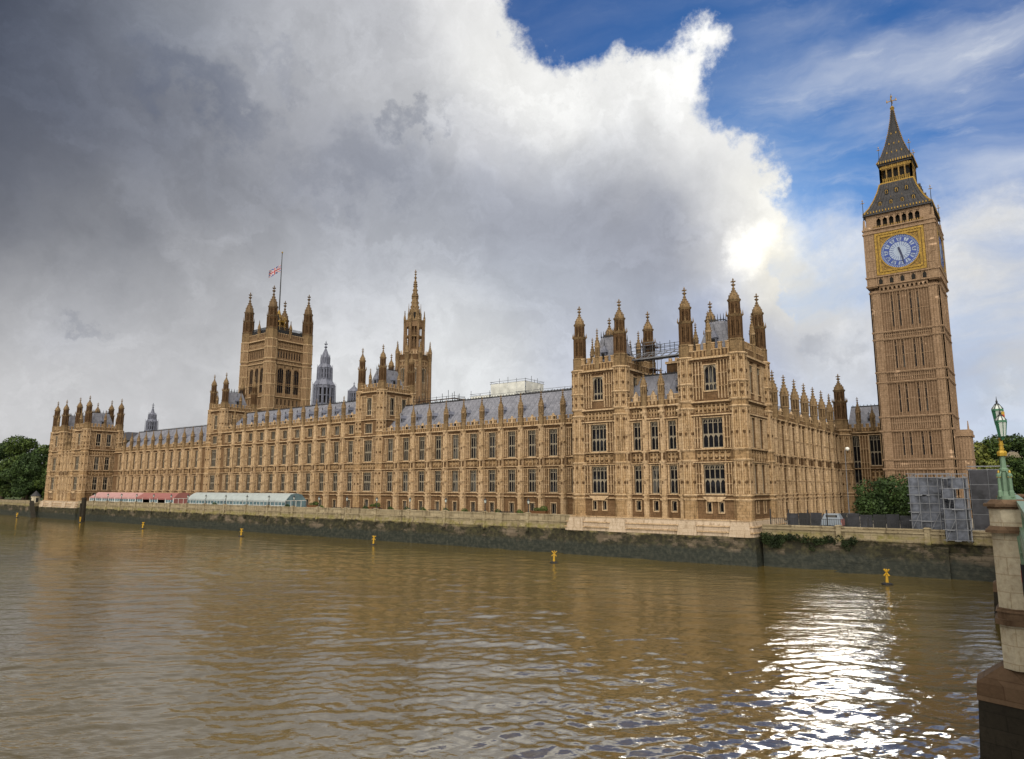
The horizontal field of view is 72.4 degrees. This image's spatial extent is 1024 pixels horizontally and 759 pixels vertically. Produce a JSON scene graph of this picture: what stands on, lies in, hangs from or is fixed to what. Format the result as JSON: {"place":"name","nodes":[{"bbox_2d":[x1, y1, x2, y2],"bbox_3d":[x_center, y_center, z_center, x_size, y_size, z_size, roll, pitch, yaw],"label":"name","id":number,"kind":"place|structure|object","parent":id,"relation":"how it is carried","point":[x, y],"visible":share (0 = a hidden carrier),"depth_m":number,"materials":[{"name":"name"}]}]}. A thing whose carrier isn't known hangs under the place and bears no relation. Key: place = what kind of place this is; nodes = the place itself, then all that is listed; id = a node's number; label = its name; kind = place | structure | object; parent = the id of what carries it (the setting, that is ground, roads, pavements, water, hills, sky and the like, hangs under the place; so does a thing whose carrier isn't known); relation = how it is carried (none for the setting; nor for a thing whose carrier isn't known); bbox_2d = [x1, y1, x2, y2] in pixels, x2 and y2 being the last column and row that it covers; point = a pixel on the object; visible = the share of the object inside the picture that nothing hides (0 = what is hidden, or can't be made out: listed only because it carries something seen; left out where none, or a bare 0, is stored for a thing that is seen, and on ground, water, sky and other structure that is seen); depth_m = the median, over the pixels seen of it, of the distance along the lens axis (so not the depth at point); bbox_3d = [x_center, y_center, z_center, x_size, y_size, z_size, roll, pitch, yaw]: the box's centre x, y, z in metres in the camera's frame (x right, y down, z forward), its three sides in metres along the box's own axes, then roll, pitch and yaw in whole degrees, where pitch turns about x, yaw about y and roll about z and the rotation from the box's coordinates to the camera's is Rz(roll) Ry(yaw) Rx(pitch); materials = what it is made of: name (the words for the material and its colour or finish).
{"place":"outdoors","nodes":[
{"label":"outdoors","id":0,"kind":"place"},
{"bbox_2d":[123,432,137,442],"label":"roof","id":1,"kind":"structure","parent":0,"point":[128,436],"depth_m":411.19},
{"bbox_2d":[144,403,158,430],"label":"ventilation tower","id":2,"kind":"structure","parent":0,"point":[152,422],"depth_m":333.67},
{"bbox_2d":[111,425,206,494],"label":"palace range","id":3,"kind":"structure","parent":0,"point":[171,460],"depth_m":229.94,"materials":[{"name":"stone"}]},
{"bbox_2d":[218,396,355,507],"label":"palace range","id":4,"kind":"structure","parent":0,"point":[306,452],"depth_m":185.98,"materials":[{"name":"stone"}]},
{"bbox_2d":[307,443,311,463],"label":"window","id":5,"kind":"structure","parent":4,"relation":"in","point":[309,445],"depth_m":182.10,"materials":[{"name":"grey glass"}]},
{"bbox_2d":[321,443,324,462],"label":"window","id":6,"kind":"structure","parent":4,"relation":"in","point":[322,444],"depth_m":178.86,"materials":[{"name":"grey glass"}]},
{"bbox_2d":[333,473,337,490],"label":"window","id":7,"kind":"structure","parent":4,"relation":"in","point":[335,474],"depth_m":174.38,"materials":[{"name":"grey glass"}]},
{"bbox_2d":[334,442,338,462],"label":"window","id":8,"kind":"structure","parent":4,"relation":"in","point":[336,443],"depth_m":175.51,"materials":[{"name":"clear glass"}]},
{"bbox_2d":[347,472,351,490],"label":"window","id":9,"kind":"structure","parent":4,"relation":"in","point":[349,474],"depth_m":171.07,"materials":[{"name":"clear glass"}]},
{"bbox_2d":[349,441,352,461],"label":"window","id":10,"kind":"structure","parent":4,"relation":"in","point":[350,442],"depth_m":172.24,"materials":[{"name":"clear glass"}]},
{"bbox_2d":[347,382,356,400],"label":"ventilation tower","id":11,"kind":"structure","parent":4,"relation":"on","point":[352,391],"depth_m":199.26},
{"bbox_2d":[311,342,335,404],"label":"ventilation tower","id":12,"kind":"structure","parent":0,"point":[323,388],"depth_m":271.69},
{"bbox_2d":[381,388,573,514],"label":"palace range","id":13,"kind":"structure","parent":0,"point":[510,453],"depth_m":147.39,"materials":[{"name":"stone"}]},
{"bbox_2d":[387,472,391,490],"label":"window","id":14,"kind":"structure","parent":13,"relation":"in","point":[389,487],"depth_m":163.07,"materials":[{"name":"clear glass"}]},
{"bbox_2d":[388,439,392,460],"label":"window","id":15,"kind":"structure","parent":13,"relation":"in","point":[390,452],"depth_m":164.15,"materials":[{"name":"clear glass"}]},
{"bbox_2d":[403,471,407,491],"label":"window","id":16,"kind":"structure","parent":13,"relation":"in","point":[405,474],"depth_m":159.92,"materials":[{"name":"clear glass"}]},
{"bbox_2d":[404,438,408,460],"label":"window","id":17,"kind":"structure","parent":13,"relation":"in","point":[406,440],"depth_m":161.09,"materials":[{"name":"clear glass"}]},
{"bbox_2d":[419,471,423,491],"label":"window","id":18,"kind":"structure","parent":13,"relation":"in","point":[421,473],"depth_m":156.86,"materials":[{"name":"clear glass"}]},
{"bbox_2d":[420,437,424,459],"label":"window","id":19,"kind":"structure","parent":13,"relation":"in","point":[422,439],"depth_m":158.02,"materials":[{"name":"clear glass"}]},
{"bbox_2d":[435,471,440,491],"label":"window","id":20,"kind":"structure","parent":13,"relation":"in","point":[438,473],"depth_m":153.83,"materials":[{"name":"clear glass"}]},
{"bbox_2d":[413,390,463,403],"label":"roof scaffold","id":21,"kind":"object","parent":13,"relation":"on","point":[436,399],"visible":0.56,"depth_m":168.38,"materials":[{"name":"metal"}]},
{"bbox_2d":[436,436,441,459],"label":"window","id":22,"kind":"structure","parent":13,"relation":"in","point":[438,438],"depth_m":154.92,"materials":[{"name":"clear glass"}]},
{"bbox_2d":[452,471,457,491],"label":"window","id":23,"kind":"structure","parent":13,"relation":"in","point":[455,473],"depth_m":150.71,"materials":[{"name":"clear glass"}]},
{"bbox_2d":[453,435,458,458],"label":"window","id":24,"kind":"structure","parent":13,"relation":"in","point":[455,437],"depth_m":151.85,"materials":[{"name":"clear glass"}]},
{"bbox_2d":[470,470,476,491],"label":"window","id":25,"kind":"structure","parent":13,"relation":"in","point":[473,472],"depth_m":147.61,"materials":[{"name":"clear glass"}]},
{"bbox_2d":[471,434,476,458],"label":"window","id":26,"kind":"structure","parent":13,"relation":"in","point":[473,436],"depth_m":148.73,"materials":[{"name":"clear glass"}]},
{"bbox_2d":[489,470,494,491],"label":"window","id":27,"kind":"structure","parent":13,"relation":"in","point":[491,472],"depth_m":144.62,"materials":[{"name":"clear glass"}]},
{"bbox_2d":[489,432,495,457],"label":"window","id":28,"kind":"structure","parent":13,"relation":"in","point":[492,453],"depth_m":145.61,"materials":[{"name":"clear glass"}]},
{"bbox_2d":[509,469,514,491],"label":"window","id":29,"kind":"structure","parent":13,"relation":"in","point":[511,472],"depth_m":141.51,"materials":[{"name":"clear glass"}]},
{"bbox_2d":[509,431,514,456],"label":"window","id":30,"kind":"structure","parent":13,"relation":"in","point":[511,434],"depth_m":142.62,"materials":[{"name":"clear glass"}]},
{"bbox_2d":[490,376,543,396],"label":"roof scaffold","id":31,"kind":"object","parent":13,"relation":"on","point":[507,388],"visible":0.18,"depth_m":160.89,"materials":[{"name":"metal"}]},
{"bbox_2d":[529,469,535,491],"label":"window","id":32,"kind":"structure","parent":13,"relation":"in","point":[532,472],"depth_m":138.43,"materials":[{"name":"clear glass"}]},
{"bbox_2d":[529,430,535,456],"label":"window","id":33,"kind":"structure","parent":13,"relation":"in","point":[532,433],"depth_m":139.48,"materials":[{"name":"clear glass"}]},
{"bbox_2d":[550,469,557,491],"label":"window","id":34,"kind":"structure","parent":13,"relation":"in","point":[553,472],"depth_m":135.36,"materials":[{"name":"grey glass"}]},
{"bbox_2d":[550,429,557,455],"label":"window","id":35,"kind":"structure","parent":13,"relation":"in","point":[553,432],"depth_m":136.47,"materials":[{"name":"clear glass"}]},
{"bbox_2d":[5,490,984,530],"bbox_3d":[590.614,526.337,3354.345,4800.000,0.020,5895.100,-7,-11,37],"label":"land","id":36,"kind":"structure","parent":0,"point":[16,498],"depth_m":160.59,"materials":[{"name":"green plant"}]},
{"bbox_2d":[0,443,18,498],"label":"park tree","id":37,"kind":"object","parent":36,"relation":"on","point":[3,455],"visible":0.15,"depth_m":309.37,"materials":[{"name":"green plant"}]},
{"bbox_2d":[0,435,43,499],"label":"park tree","id":38,"kind":"object","parent":36,"relation":"on","point":[26,445],"visible":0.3,"depth_m":299.85,"materials":[{"name":"green plant"}]},
{"bbox_2d":[0,452,44,499],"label":"park tree","id":39,"kind":"object","parent":36,"relation":"on","point":[24,464],"visible":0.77,"depth_m":281.21,"materials":[{"name":"green plant"}]},
{"bbox_2d":[24,448,47,499],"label":"park tree","id":40,"kind":"object","parent":36,"relation":"on","point":[44,456],"visible":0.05,"depth_m":294.12,"materials":[{"name":"green plant"}]},
{"bbox_2d":[25,444,49,498],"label":"park tree","id":41,"kind":"object","parent":36,"relation":"on","point":[43,448],"visible":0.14,"depth_m":283.68,"materials":[{"name":"green plant"}]},
{"bbox_2d":[238,251,312,411],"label":"flag tower","id":42,"kind":"structure","parent":36,"relation":"on","point":[276,359],"depth_m":408.52,"materials":[{"name":"brown stone"}]},
{"bbox_2d":[249,369,253,393],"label":"window","id":43,"kind":"structure","parent":42,"relation":"in","point":[251,371],"depth_m":408.17,"materials":[{"name":"black glass"}]},
{"bbox_2d":[259,368,262,392],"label":"window","id":44,"kind":"structure","parent":42,"relation":"in","point":[261,369],"depth_m":401.94,"materials":[{"name":"black glass"}]},
{"bbox_2d":[269,265,280,277],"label":"flag","id":45,"kind":"object","parent":42,"relation":"attached to","point":[274,271],"visible":1,"depth_m":423.44,"materials":[{"name":"red fabric"}]},
{"bbox_2d":[277,368,283,392],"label":"window","id":46,"kind":"structure","parent":42,"relation":"in","point":[280,370],"depth_m":402.82,"materials":[{"name":"black glass"}]},
{"bbox_2d":[285,369,291,393],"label":"window","id":47,"kind":"structure","parent":42,"relation":"in","point":[288,372],"depth_m":406.97,"materials":[{"name":"black glass"}]},
{"bbox_2d":[292,370,298,394],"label":"window","id":48,"kind":"structure","parent":42,"relation":"in","point":[296,373],"depth_m":411.17,"materials":[{"name":"black glass"}]},
{"bbox_2d":[395,270,431,403],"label":"spire tower","id":49,"kind":"structure","parent":36,"relation":"on","point":[414,323],"depth_m":223.50,"materials":[{"name":"brown stone"}]},
{"bbox_2d":[770,370,856,519],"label":"palace range","id":50,"kind":"structure","parent":36,"relation":"on","point":[810,454],"depth_m":141.79,"materials":[{"name":"stone"}]},
{"bbox_2d":[821,513,844,526],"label":"parked van","id":51,"kind":"object","parent":36,"relation":"on","point":[838,516],"visible":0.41,"depth_m":99.53,"materials":[{"name":"white metal"}]},
{"bbox_2d":[770,509,911,528],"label":"garden fence","id":52,"kind":"object","parent":36,"relation":"on","point":[827,519],"visible":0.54,"depth_m":97.97,"materials":[{"name":"metal"}]},
{"bbox_2d":[844,447,849,512],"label":"light pole","id":53,"kind":"object","parent":36,"relation":"on","point":[846,448],"visible":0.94,"depth_m":114.46,"materials":[{"name":"metal"}]},
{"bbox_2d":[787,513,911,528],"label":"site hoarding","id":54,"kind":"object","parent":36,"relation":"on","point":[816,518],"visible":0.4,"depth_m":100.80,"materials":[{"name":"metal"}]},
{"bbox_2d":[848,397,883,505],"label":"palace range","id":55,"kind":"structure","parent":36,"relation":"on","point":[864,424],"depth_m":162.42,"materials":[{"name":"stone"}]},
{"bbox_2d":[852,436,862,497],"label":"window","id":56,"kind":"structure","parent":55,"relation":"in","point":[856,445],"depth_m":163.31,"materials":[{"name":"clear glass"}]},
{"bbox_2d":[869,435,881,465],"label":"window","id":57,"kind":"structure","parent":55,"relation":"in","point":[875,445],"depth_m":161.25,"materials":[{"name":"black glass"}]},
{"bbox_2d":[850,473,910,522],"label":"evergreen bush","id":58,"kind":"object","parent":36,"relation":"on","point":[890,498],"visible":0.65,"depth_m":114.00,"materials":[{"name":"green plant"}]},
{"bbox_2d":[862,95,976,517],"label":"clock tower","id":59,"kind":"structure","parent":36,"relation":"on","point":[908,289],"depth_m":143.03,"materials":[{"name":"stone"}]},
{"bbox_2d":[897,294,901,325],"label":"window","id":60,"kind":"structure","parent":59,"relation":"in","point":[897,294],"depth_m":144.69,"materials":[{"name":"glass"}]},
{"bbox_2d":[909,292,913,324],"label":"window","id":61,"kind":"structure","parent":59,"relation":"in","point":[910,299],"depth_m":143.46,"materials":[{"name":"glass"}]},
{"bbox_2d":[906,473,956,529],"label":"scaffold screen","id":62,"kind":"object","parent":36,"relation":"on","point":[926,506],"visible":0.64,"depth_m":90.10,"materials":[{"name":"fabric"}]},
{"bbox_2d":[966,465,1008,529],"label":"scaffold screen","id":63,"kind":"object","parent":36,"relation":"on","point":[983,484],"visible":0.48,"depth_m":97.16,"materials":[{"name":"metal"}]},
{"bbox_2d":[973,440,1011,473],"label":"street tree","id":64,"kind":"object","parent":36,"relation":"on","point":[981,459],"visible":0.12,"depth_m":203.84,"materials":[{"name":"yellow plant"}]},
{"bbox_2d":[981,434,1023,493],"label":"street tree","id":65,"kind":"object","parent":36,"relation":"on","point":[993,443],"visible":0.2,"depth_m":210.16,"materials":[{"name":"green plant"}]},
{"bbox_2d":[996,433,1023,493],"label":"street tree","id":66,"kind":"object","parent":36,"relation":"on","point":[1020,487],"visible":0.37,"depth_m":207.66,"materials":[{"name":"green plant"}]},
{"bbox_2d":[0,515,1002,758],"bbox_3d":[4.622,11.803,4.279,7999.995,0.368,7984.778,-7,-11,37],"label":"water","id":67,"kind":"structure","parent":0,"point":[125,641],"depth_m":47.19,"materials":[{"name":"brown liquid"}]},
{"bbox_2d":[78,497,86,521],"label":"mooring pile","id":68,"kind":"object","parent":67,"relation":"in","point":[82,510],"visible":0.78,"depth_m":224.70,"materials":[{"name":"wood"}]},
{"bbox_2d":[881,569,892,584],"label":"buoy","id":69,"kind":"object","parent":67,"relation":"on","point":[886,574],"visible":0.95,"depth_m":80.90,"materials":[{"name":"metal"}]},
{"bbox_2d":[0,0,1023,450],"label":"sky","id":70,"kind":"structure","parent":0,"point":[533,163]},
{"bbox_3d":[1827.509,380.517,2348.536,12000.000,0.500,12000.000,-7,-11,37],"label":"ground","id":71,"kind":"structure","parent":0,"visible":0},
{"bbox_2d":[0,499,40,515],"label":"river wall","id":72,"kind":"structure","parent":71,"relation":"on","point":[14,507],"depth_m":277.12,"materials":[{"name":"stone"}]},
{"bbox_2d":[27,491,40,517],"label":"wall turret","id":73,"kind":"object","parent":71,"relation":"on","point":[34,503],"depth_m":262.49,"materials":[{"name":"stone"}]},
{"bbox_2d":[37,395,124,519],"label":"palace pavilion","id":74,"kind":"structure","parent":71,"relation":"on","point":[81,458],"depth_m":250.32,"materials":[{"name":"stone"}]},
{"bbox_2d":[77,500,570,552],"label":"river wall","id":75,"kind":"structure","parent":71,"relation":"on","point":[529,531],"depth_m":151.30,"materials":[{"name":"stone"}]},
{"bbox_2d":[564,278,785,566],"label":"palace pavilion","id":76,"kind":"structure","parent":71,"relation":"on","point":[676,462],"depth_m":111.28,"materials":[{"name":"stone"}]},
{"bbox_2d":[593,377,602,399],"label":"window","id":77,"kind":"structure","parent":76,"relation":"in","point":[597,381],"depth_m":120.65,"materials":[{"name":"black glass"}]},
{"bbox_2d":[592,424,605,451],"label":"window","id":78,"kind":"structure","parent":76,"relation":"in","point":[598,431],"depth_m":119.37,"materials":[{"name":"black glass"}]},
{"bbox_2d":[593,466,606,492],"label":"window","id":79,"kind":"structure","parent":76,"relation":"in","point":[599,473],"depth_m":118.26,"materials":[{"name":"black glass"}]},
{"bbox_2d":[634,423,640,450],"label":"window","id":80,"kind":"structure","parent":76,"relation":"in","point":[637,438],"depth_m":115.75,"materials":[{"name":"black glass"}]},
{"bbox_2d":[635,466,641,492],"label":"window","id":81,"kind":"structure","parent":76,"relation":"in","point":[638,475],"depth_m":114.68,"materials":[{"name":"black glass"}]},
{"bbox_2d":[634,341,662,373],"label":"tower scaffold","id":82,"kind":"object","parent":76,"relation":"on","point":[656,346],"visible":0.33,"depth_m":126.75,"materials":[{"name":"metal"}]},
{"bbox_2d":[651,422,657,449],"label":"window","id":83,"kind":"structure","parent":76,"relation":"in","point":[654,425],"depth_m":113.87,"materials":[{"name":"black glass"}]},
{"bbox_2d":[652,466,659,493],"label":"window","id":84,"kind":"structure","parent":76,"relation":"in","point":[655,469],"depth_m":112.76,"materials":[{"name":"grey glass"}]},
{"bbox_2d":[631,339,694,361],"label":"gantry","id":85,"kind":"object","parent":76,"relation":"attached to","point":[647,358],"visible":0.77,"depth_m":119.24,"materials":[{"name":"metal"}]},
{"bbox_2d":[669,420,675,448],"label":"window","id":86,"kind":"structure","parent":76,"relation":"in","point":[672,424],"depth_m":111.97,"materials":[{"name":"black glass"}]},
{"bbox_2d":[670,465,677,493],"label":"window","id":87,"kind":"structure","parent":76,"relation":"in","point":[673,468],"depth_m":110.88,"materials":[{"name":"black glass"}]},
{"bbox_2d":[704,364,716,390],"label":"window","id":88,"kind":"structure","parent":76,"relation":"in","point":[709,370],"depth_m":108.60,"materials":[{"name":"black glass"}]},
{"bbox_2d":[702,417,722,447],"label":"window","id":89,"kind":"structure","parent":76,"relation":"in","point":[712,427],"depth_m":107.29,"materials":[{"name":"black glass"}]},
{"bbox_2d":[704,464,725,493],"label":"window","id":90,"kind":"structure","parent":76,"relation":"in","point":[714,473],"depth_m":106.22,"materials":[{"name":"black glass"}]},
{"bbox_2d":[762,524,995,581],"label":"river wall","id":91,"kind":"structure","parent":71,"relation":"on","point":[925,552],"depth_m":90.86,"materials":[{"name":"stone"}]},
{"bbox_2d":[759,531,785,547],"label":"creeper","id":92,"kind":"object","parent":91,"relation":"attached to","point":[766,538],"visible":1,"depth_m":99.73,"materials":[{"name":"green plant"}]},
{"bbox_2d":[769,533,857,550],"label":"creeper","id":93,"kind":"object","parent":91,"relation":"attached to","point":[826,539],"visible":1,"depth_m":96.10,"materials":[{"name":"green plant"}]},
{"bbox_2d":[940,473,973,542],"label":"scaffold screen","id":94,"kind":"object","parent":91,"relation":"on","point":[957,522],"visible":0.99,"depth_m":86.42,"materials":[{"name":"fabric"}]},
{"bbox_2d":[977,493,1023,758],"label":"bridge","id":95,"kind":"structure","parent":71,"relation":"on","point":[1000,692],"depth_m":28.47,"materials":[{"name":"stone"}]},
{"bbox_2d":[991,398,1015,499],"bbox_3d":[20.971,2.904,30.006,0.653,4.420,0.855,-7,-11,37],"label":"bridge lamp","id":96,"kind":"object","parent":95,"relation":"on","point":[1004,475],"visible":1,"depth_m":29.81,"materials":[{"name":"green metal"}]},
{"label":"terrace floor","id":97,"kind":"structure","parent":0,"visible":0},
{"bbox_2d":[89,492,190,503],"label":"marquee","id":98,"kind":"object","parent":97,"relation":"on","point":[181,498],"visible":0.7,"depth_m":219.55,"materials":[{"name":"pink fabric"}]},
{"bbox_2d":[202,375,257,492],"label":"river tower","id":99,"kind":"structure","parent":97,"relation":"on","point":[220,415],"depth_m":211.44,"materials":[{"name":"stone"}]},
{"bbox_2d":[211,450,215,466],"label":"window","id":100,"kind":"structure","parent":99,"relation":"in","point":[213,451],"depth_m":210.52,"materials":[{"name":"grey glass"}]},
{"bbox_2d":[187,492,306,506],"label":"marquee","id":101,"kind":"object","parent":97,"relation":"on","point":[275,499],"visible":0.72,"depth_m":182.19,"materials":[{"name":"white fabric"}]},
{"bbox_2d":[352,344,415,508],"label":"river tower","id":102,"kind":"structure","parent":97,"relation":"on","point":[383,395],"depth_m":169.22,"materials":[{"name":"stone"}]},
{"bbox_2d":[363,472,370,490],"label":"window","id":103,"kind":"structure","parent":102,"relation":"in","point":[367,475],"depth_m":167.59,"materials":[{"name":"grey glass"}]},
{"bbox_2d":[364,440,371,461],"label":"window","id":104,"kind":"structure","parent":102,"relation":"in","point":[368,444],"depth_m":168.70,"materials":[{"name":"grey glass"}]},
{"bbox_2d":[367,398,371,414],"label":"window","id":105,"kind":"structure","parent":102,"relation":"in","point":[369,400],"depth_m":170.40,"materials":[{"name":"grey glass"}]},
{"bbox_2d":[390,398,394,414],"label":"window","id":106,"kind":"structure","parent":102,"relation":"in","point":[392,400],"depth_m":170.40,"materials":[{"name":"grey glass"}]},
{"bbox_2d":[531,505,548,513],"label":"planter","id":107,"kind":"object","parent":97,"relation":"on","point":[541,510],"visible":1,"depth_m":126.19,"materials":[{"name":"green plant"}]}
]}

